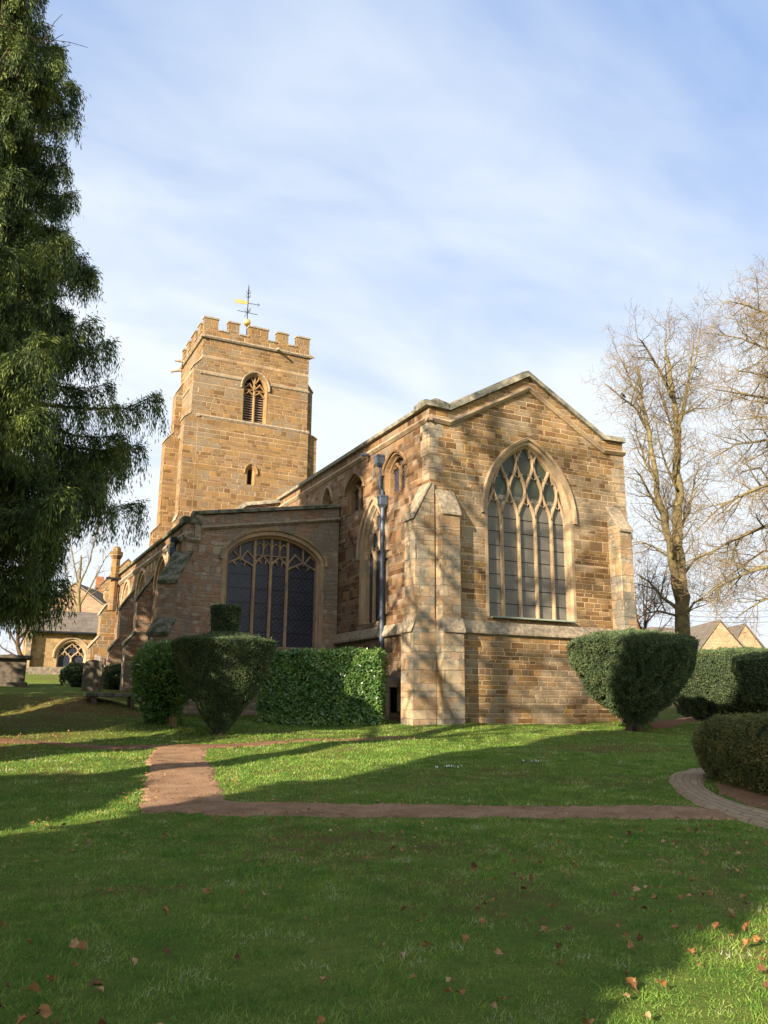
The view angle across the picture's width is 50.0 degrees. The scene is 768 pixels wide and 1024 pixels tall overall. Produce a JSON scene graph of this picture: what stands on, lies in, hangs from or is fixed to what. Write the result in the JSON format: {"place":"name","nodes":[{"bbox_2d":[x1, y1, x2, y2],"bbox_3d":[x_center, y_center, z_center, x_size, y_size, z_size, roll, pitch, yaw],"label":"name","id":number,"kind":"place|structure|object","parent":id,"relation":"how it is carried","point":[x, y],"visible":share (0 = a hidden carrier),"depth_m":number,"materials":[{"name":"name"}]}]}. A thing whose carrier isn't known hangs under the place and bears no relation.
{"place":"outdoors","nodes":[
{"label":"outdoors","id":0,"kind":"place"},
{"bbox_2d":[137,747,227,807],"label":"gravel path","id":1,"kind":"structure","parent":0,"point":[189,772],"depth_m":14.46,"materials":[{"name":"brown gravel"}]},
{"bbox_2d":[0,736,417,749],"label":"worn earth path","id":2,"kind":"structure","parent":0,"point":[120,747],"depth_m":19.63,"materials":[{"name":"brown soil"}]},
{"bbox_2d":[0,672,767,1023],"bbox_3d":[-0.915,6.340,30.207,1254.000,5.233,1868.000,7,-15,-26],"label":"ground","id":3,"kind":"structure","parent":0,"point":[38,686],"depth_m":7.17,"materials":[{"name":"green plant"}]},
{"bbox_2d":[0,620,25,654],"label":"bare tree","id":4,"kind":"object","parent":3,"relation":"on","point":[18,644],"visible":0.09,"depth_m":59.25,"materials":[{"name":"brown plant"}]},
{"bbox_2d":[0,655,32,687],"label":"chest tomb","id":5,"kind":"object","parent":3,"relation":"on","point":[12,670],"visible":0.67,"depth_m":35.04,"materials":[{"name":"grey stone"}]},
{"bbox_2d":[17,1013,29,1023],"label":"fallen leaf","id":6,"kind":"object","parent":3,"relation":"on","point":[21,1018],"visible":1,"depth_m":4.14,"materials":[{"name":"brown plant"}]},
{"bbox_2d":[23,982,39,992],"bbox_3d":[-1.958,2.652,4.600,0.107,0.034,0.058,29,-57,-17],"label":"fallen leaf","id":7,"kind":"object","parent":3,"relation":"on","point":[34,986],"visible":1,"depth_m":4.59,"materials":[{"name":"brown plant"}]},
{"bbox_2d":[32,1004,52,1017],"bbox_3d":[-1.748,2.552,4.224,0.113,0.039,0.069,30,15,-19],"label":"fallen leaf","id":8,"kind":"object","parent":3,"relation":"on","point":[45,1010],"visible":1,"depth_m":4.24,"materials":[{"name":"brown plant"}]},
{"bbox_2d":[0,0,87,93],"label":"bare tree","id":9,"kind":"object","parent":3,"relation":"on","point":[5,26],"visible":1,"depth_m":12.17,"materials":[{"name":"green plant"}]},
{"bbox_2d":[28,667,62,674],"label":"wall","id":10,"kind":"structure","parent":3,"relation":"on","point":[46,670],"depth_m":51.06,"materials":[{"name":"beige stone"}]},
{"bbox_2d":[46,975,57,980],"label":"fallen leaf","id":11,"kind":"object","parent":3,"relation":"on","point":[51,977],"visible":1,"depth_m":4.76,"materials":[{"name":"brown plant"}]},
{"bbox_2d":[20,610,98,671],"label":"parish hall","id":12,"kind":"structure","parent":3,"relation":"on","point":[71,641],"depth_m":57.68,"materials":[{"name":"brown stone"}]},
{"bbox_2d":[52,637,87,666],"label":"window","id":13,"kind":"structure","parent":12,"relation":"in","point":[71,650],"depth_m":57.81,"materials":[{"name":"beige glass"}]},
{"bbox_2d":[58,661,83,686],"bbox_3d":[-13.541,7.414,37.290,2.195,1.296,2.269,7,-15,-26],"label":"clipped bush","id":14,"kind":"object","parent":3,"relation":"on","point":[70,674],"visible":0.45,"depth_m":36.40,"materials":[{"name":"green plant"}]},
{"bbox_2d":[68,937,79,947],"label":"fallen leaf","id":15,"kind":"object","parent":3,"relation":"on","point":[74,942],"visible":0.77,"depth_m":5.42,"materials":[{"name":"beige plant"}]},
{"bbox_2d":[48,582,108,612],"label":"gabled house","id":16,"kind":"structure","parent":3,"relation":"on","point":[95,603],"depth_m":84.14,"materials":[{"name":"brick"}]},
{"bbox_2d":[73,940,86,949],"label":"fallen leaf","id":17,"kind":"object","parent":3,"relation":"on","point":[81,944],"visible":1,"depth_m":5.33,"materials":[{"name":"brown plant"}]},
{"bbox_2d":[0,0,171,643],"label":"conifer tree","id":18,"kind":"object","parent":3,"relation":"on","point":[57,480],"visible":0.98,"depth_m":21.63,"materials":[{"name":"green plant"}]},
{"bbox_2d":[58,520,125,611],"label":"bare tree","id":19,"kind":"object","parent":3,"relation":"on","point":[79,578],"visible":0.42,"depth_m":70.46,"materials":[{"name":"brown plant"}]},
{"bbox_2d":[81,660,102,690],"bbox_3d":[-11.830,6.723,33.414,0.750,1.450,0.205,3,-13,-9],"label":"headstone","id":20,"kind":"object","parent":3,"relation":"on","point":[92,675],"visible":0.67,"depth_m":33.38,"materials":[{"name":"grey stone"}]},
{"bbox_2d":[88,978,103,985],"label":"fallen leaf","id":21,"kind":"object","parent":3,"relation":"on","point":[96,981],"visible":1,"depth_m":4.66,"materials":[{"name":"brown plant"}]},
{"bbox_2d":[95,655,105,666],"bbox_3d":[-13.334,7.414,38.549,0.054,1.746,6.033,6,-14,-22],"label":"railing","id":22,"kind":"object","parent":3,"relation":"on","point":[98,658],"visible":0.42,"depth_m":37.99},
{"bbox_2d":[98,1019,108,1023],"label":"fallen leaf","id":23,"kind":"object","parent":3,"relation":"on","point":[101,1021],"visible":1,"depth_m":4.05,"materials":[{"name":"brown plant"}]},
{"bbox_2d":[83,693,134,708],"bbox_3d":[-9.699,6.695,29.212,1.750,0.540,0.850,7,-15,-26],"label":"table tomb","id":24,"kind":"object","parent":3,"relation":"on","point":[94,696],"visible":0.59,"depth_m":28.91,"materials":[{"name":"stone"}]},
{"bbox_2d":[101,663,120,689],"bbox_3d":[-11.419,7.098,35.293,1.499,1.276,1.497,7,-15,-26],"label":"clipped bush","id":25,"kind":"object","parent":3,"relation":"on","point":[110,679],"visible":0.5,"depth_m":34.76,"materials":[{"name":"green plant"}]},
{"bbox_2d":[94,558,131,593],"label":"terraced house","id":26,"kind":"structure","parent":3,"relation":"on","point":[102,582],"depth_m":92.00,"materials":[{"name":"brick"}]},
{"bbox_2d":[132,957,137,967],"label":"fallen leaf","id":27,"kind":"object","parent":3,"relation":"on","point":[134,960],"visible":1,"depth_m":5.11,"materials":[{"name":"beige plant"}]},
{"bbox_2d":[128,637,189,723],"bbox_3d":[-6.625,5.171,24.781,2.186,2.852,2.114,7,-15,-26],"label":"laurel bush","id":28,"kind":"object","parent":3,"relation":"on","point":[164,693],"visible":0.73,"depth_m":24.22,"materials":[{"name":"green plant"}]},
{"bbox_2d":[161,906,168,914],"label":"fallen leaf","id":29,"kind":"object","parent":3,"relation":"on","point":[165,908],"visible":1,"depth_m":6.32,"materials":[{"name":"brown plant"}]},
{"bbox_2d":[163,947,169,954],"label":"fallen leaf","id":30,"kind":"object","parent":3,"relation":"on","point":[167,950],"visible":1,"depth_m":5.32,"materials":[{"name":"brown plant"}]},
{"bbox_2d":[168,717,176,725],"bbox_3d":[-6.101,6.141,23.776,0.220,0.460,0.163,3,-13,-9],"label":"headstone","id":31,"kind":"object","parent":3,"relation":"on","point":[173,721],"visible":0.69,"depth_m":23.75,"materials":[{"name":"stone"}]},
{"bbox_2d":[202,886,209,894],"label":"fallen leaf","id":32,"kind":"object","parent":3,"relation":"on","point":[206,890],"visible":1,"depth_m":6.87,"materials":[{"name":"brown plant"}]},
{"bbox_2d":[168,602,279,734],"bbox_3d":[-4.383,4.280,22.479,2.956,3.668,2.937,7,-15,-26],"label":"topiary yew","id":33,"kind":"object","parent":3,"relation":"on","point":[223,666],"visible":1,"depth_m":21.61,"materials":[{"name":"green plant"}]},
{"bbox_2d":[317,1014,324,1023],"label":"fallen leaf","id":34,"kind":"object","parent":3,"relation":"on","point":[321,1018],"visible":1,"depth_m":4.14,"materials":[{"name":"brown plant"}]},
{"bbox_2d":[254,646,388,726],"bbox_3d":[-2.033,5.665,26.442,4.369,2.776,1.433,-2,-13,10],"label":"laurel hedge","id":35,"kind":"object","parent":3,"relation":"on","point":[342,686],"visible":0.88,"depth_m":25.94,"materials":[{"name":"green plant"}]},
{"bbox_2d":[86,286,636,724],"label":"church","id":36,"kind":"structure","parent":3,"relation":"on","point":[467,558],"depth_m":30.17,"materials":[{"name":"brown stone"}]},
{"bbox_2d":[120,579,130,604],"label":"window","id":37,"kind":"structure","parent":36,"relation":"in","point":[126,590],"depth_m":41.65,"materials":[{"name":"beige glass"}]},
{"bbox_2d":[134,568,146,597],"bbox_3d":[-10.920,4.152,37.446,0.460,3.231,2.460,7,-15,-26],"label":"window","id":38,"kind":"structure","parent":36,"relation":"in","point":[142,576],"depth_m":38.16,"materials":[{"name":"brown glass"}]},
{"bbox_2d":[153,553,167,617],"bbox_3d":[-9.016,3.300,33.743,0.460,3.231,2.460,7,-15,-26],"label":"window","id":39,"kind":"structure","parent":36,"relation":"in","point":[162,561],"depth_m":34.47,"materials":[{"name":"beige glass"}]},
{"bbox_2d":[244,463,257,484],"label":"lancet window","id":40,"kind":"structure","parent":36,"relation":"in","point":[250,470],"depth_m":53.54,"materials":[{"name":"beige stone"}]},
{"bbox_2d":[241,371,269,423],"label":"belfry window","id":41,"kind":"structure","parent":36,"relation":"in","point":[256,387],"depth_m":55.00,"materials":[{"name":"stone"}]},
{"bbox_2d":[219,528,327,647],"bbox_3d":[-4.341,2.919,32.137,4.440,4.620,0.500,7,-15,-26],"label":"window","id":42,"kind":"structure","parent":36,"relation":"in","point":[276,578],"depth_m":32.38,"materials":[{"name":"black glass"}]},
{"bbox_2d":[320,486,333,504],"bbox_3d":[-2.297,-0.396,35.351,0.460,1.477,1.180,7,-15,-26],"label":"window","id":43,"kind":"structure","parent":36,"relation":"in","point":[327,496],"depth_m":35.61,"materials":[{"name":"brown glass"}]},
{"bbox_2d":[343,472,364,515],"bbox_3d":[-1.044,-0.790,32.872,0.460,1.633,1.880,7,-15,-26],"label":"window","id":44,"kind":"structure","parent":36,"relation":"in","point":[354,487],"depth_m":33.31,"materials":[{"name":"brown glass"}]},
{"bbox_2d":[356,496,388,624],"bbox_3d":[-0.307,1.722,30.721,0.460,4.773,2.640,7,-15,-26],"label":"window","id":45,"kind":"structure","parent":36,"relation":"in","point":[368,539],"depth_m":31.27,"materials":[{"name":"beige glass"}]},
{"bbox_2d":[381,449,406,495],"bbox_3d":[0.502,-1.482,29.866,0.460,1.633,1.880,7,-15,-26],"label":"window","id":46,"kind":"structure","parent":36,"relation":"in","point":[394,466],"depth_m":30.26,"materials":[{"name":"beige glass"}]},
{"bbox_2d":[481,437,576,621],"bbox_3d":[5.086,0.511,28.998,4.070,6.535,0.420,7,-15,-26],"label":"window","id":47,"kind":"structure","parent":36,"relation":"in","point":[528,507],"depth_m":29.09,"materials":[{"name":"grey glass"}]},
{"bbox_2d":[0,695,767,872],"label":"leaf litter","id":48,"kind":"object","parent":3,"relation":"on","point":[402,831],"visible":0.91,"depth_m":11.46,"materials":[{"name":"brown plant"}]},
{"bbox_2d":[420,940,430,947],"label":"fallen leaf","id":49,"kind":"object","parent":3,"relation":"on","point":[425,943],"visible":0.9,"depth_m":5.52,"materials":[{"name":"brown plant"}]},
{"bbox_2d":[446,977,456,981],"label":"fallen leaf","id":50,"kind":"object","parent":3,"relation":"on","point":[448,979],"visible":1,"depth_m":4.80,"materials":[{"name":"beige plant"}]},
{"bbox_2d":[456,989,465,994],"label":"fallen leaf","id":51,"kind":"object","parent":3,"relation":"on","point":[461,991],"visible":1,"depth_m":4.59,"materials":[{"name":"brown plant"}]},
{"bbox_2d":[461,934,468,941],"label":"fallen leaf","id":52,"kind":"object","parent":3,"relation":"on","point":[465,937],"visible":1,"depth_m":5.65,"materials":[{"name":"brown plant"}]},
{"bbox_2d":[471,862,476,869],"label":"fallen leaf","id":53,"kind":"object","parent":3,"relation":"on","point":[473,865],"visible":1,"depth_m":8.08,"materials":[{"name":"brown plant"}]},
{"bbox_2d":[494,948,502,953],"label":"fallen leaf","id":54,"kind":"object","parent":3,"relation":"on","point":[497,951],"visible":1,"depth_m":5.34,"materials":[{"name":"brown plant"}]},
{"bbox_2d":[520,759,546,764],"bbox_3d":[2.974,4.957,16.339,0.502,0.110,0.406,-3,-14,14],"label":"snowdrop clump","id":55,"kind":"object","parent":3,"relation":"on","point":[531,761],"visible":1,"depth_m":16.38,"materials":[{"name":"white plant"}]},
{"bbox_2d":[541,925,549,932],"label":"fallen leaf","id":56,"kind":"object","parent":3,"relation":"on","point":[545,928],"visible":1,"depth_m":5.89,"materials":[{"name":"brown plant"}]},
{"bbox_2d":[582,1018,593,1023],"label":"fallen leaf","id":57,"kind":"object","parent":3,"relation":"on","point":[590,1021],"visible":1,"depth_m":4.19,"materials":[{"name":"brown plant"}]},
{"bbox_2d":[626,977,636,989],"bbox_3d":[1.441,2.732,4.775,0.056,0.032,0.096,-19,38,-35],"label":"fallen leaf","id":58,"kind":"object","parent":3,"relation":"on","point":[630,981],"visible":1,"depth_m":4.79,"materials":[{"name":"orange plant"}]},
{"bbox_2d":[627,938,636,951],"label":"fallen leaf","id":59,"kind":"object","parent":3,"relation":"on","point":[630,945],"visible":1,"depth_m":5.52,"materials":[{"name":"brown plant"}]},
{"bbox_2d":[565,627,700,731],"bbox_3d":[7.462,5.026,24.619,3.456,3.222,3.430,7,-15,-26],"label":"topiary yew","id":60,"kind":"object","parent":3,"relation":"on","point":[636,680],"visible":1,"depth_m":23.75,"materials":[{"name":"green plant"}]},
{"bbox_2d":[636,933,642,942],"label":"fallen leaf","id":61,"kind":"object","parent":3,"relation":"on","point":[639,937],"visible":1,"depth_m":5.61,"materials":[{"name":"brown plant"}]},
{"bbox_2d":[644,1011,650,1018],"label":"fallen leaf","id":62,"kind":"object","parent":3,"relation":"on","point":[648,1014],"visible":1,"depth_m":4.26,"materials":[{"name":"plant"}]},
{"bbox_2d":[637,614,674,630],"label":"house","id":63,"kind":"structure","parent":3,"relation":"on","point":[664,629],"depth_m":97.69,"materials":[{"name":"brown stone"}]},
{"bbox_2d":[657,978,666,987],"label":"fallen leaf","id":64,"kind":"object","parent":3,"relation":"on","point":[663,982],"visible":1,"depth_m":4.74,"materials":[{"name":"orange plant"}]},
{"bbox_2d":[632,547,692,631],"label":"bare tree","id":65,"kind":"object","parent":3,"relation":"on","point":[646,611],"visible":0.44,"depth_m":46.41,"materials":[{"name":"brown plant"}]},
{"bbox_2d":[579,297,762,711],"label":"bare tree","id":66,"kind":"object","parent":3,"relation":"on","point":[683,610],"visible":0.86,"depth_m":41.24,"materials":[{"name":"brown plant"}]},
{"bbox_2d":[673,654,716,720],"bbox_3d":[11.396,6.410,29.826,2.292,2.520,2.349,7,-15,-26],"label":"topiary yew","id":67,"kind":"object","parent":3,"relation":"on","point":[692,701],"visible":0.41,"depth_m":29.10,"materials":[{"name":"green plant"}]},
{"bbox_2d":[646,253,767,646],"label":"bare tree","id":68,"kind":"object","parent":3,"relation":"on","point":[758,311],"visible":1,"depth_m":35.63,"materials":[{"name":"brown plant"}]},
{"bbox_2d":[712,922,719,929],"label":"fallen leaf","id":69,"kind":"object","parent":3,"relation":"on","point":[715,924],"visible":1,"depth_m":6.05,"materials":[{"name":"orange plant"}]},
{"bbox_2d":[690,619,744,649],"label":"gabled house","id":70,"kind":"structure","parent":3,"relation":"on","point":[711,640],"depth_m":71.54,"materials":[{"name":"stone"}]},
{"bbox_2d":[688,646,767,715],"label":"topiary yew","id":71,"kind":"object","parent":3,"relation":"on","point":[725,691],"visible":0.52,"depth_m":28.54,"materials":[{"name":"green plant"}]},
{"bbox_2d":[691,710,767,794],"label":"box bush","id":72,"kind":"object","parent":3,"relation":"on","point":[732,750],"visible":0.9,"depth_m":13.59,"materials":[{"name":"green plant"}]},
{"bbox_2d":[714,782,767,809],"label":"earth bed","id":73,"kind":"object","parent":3,"relation":"on","point":[747,797],"visible":0.88,"depth_m":13.03,"materials":[{"name":"brown soil"}]},
{"bbox_2d":[742,921,749,930],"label":"fallen leaf","id":74,"kind":"object","parent":3,"relation":"on","point":[744,926],"visible":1,"depth_m":6.04,"materials":[{"name":"orange plant"}]},
{"bbox_2d":[728,623,765,647],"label":"gabled house","id":75,"kind":"structure","parent":3,"relation":"on","point":[748,640],"depth_m":75.46,"materials":[{"name":"stone"}]},
{"bbox_2d":[742,938,751,946],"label":"fallen leaf","id":76,"kind":"object","parent":3,"relation":"on","point":[745,941],"visible":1,"depth_m":5.58,"materials":[{"name":"orange plant"}]},
{"bbox_2d":[730,651,767,713],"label":"topiary yew","id":77,"kind":"object","parent":3,"relation":"on","point":[751,669],"visible":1,"depth_m":25.80,"materials":[{"name":"green plant"}]},
{"bbox_2d":[753,934,759,942],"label":"fallen leaf","id":78,"kind":"object","parent":3,"relation":"on","point":[756,937],"visible":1,"depth_m":5.67,"materials":[{"name":"orange plant"}]},
{"bbox_2d":[757,962,766,973],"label":"fallen leaf","id":79,"kind":"object","parent":3,"relation":"on","point":[761,967],"visible":1,"depth_m":5.04,"materials":[{"name":"orange plant"}]},
{"bbox_2d":[762,981,767,987],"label":"fallen leaf","id":80,"kind":"object","parent":3,"relation":"on","point":[765,984],"visible":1,"depth_m":4.71,"materials":[{"name":"orange plant"}]},
{"bbox_2d":[0,0,767,654],"label":"sky","id":81,"kind":"structure","parent":0,"point":[452,200],"materials":[{"name":"blue"}]},
{"bbox_2d":[138,801,737,819],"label":"gravel path","id":82,"kind":"structure","parent":0,"point":[357,810],"depth_m":11.58,"materials":[{"name":"brown gravel"}]},
{"bbox_2d":[650,716,710,728],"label":"worn earth path","id":83,"kind":"structure","parent":0,"point":[666,723],"depth_m":26.80,"materials":[{"name":"brown soil"}]},
{"bbox_2d":[637,607,756,622],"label":"overhead wires","id":84,"kind":"object","parent":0,"point":[720,617],"visible":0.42,"depth_m":53.60,"materials":[{"name":"black metal"}]},
{"bbox_2d":[669,768,767,828],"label":"paved path","id":85,"kind":"structure","parent":0,"point":[689,784],"depth_m":12.54,"materials":[{"name":"grey stone"}]}
]}

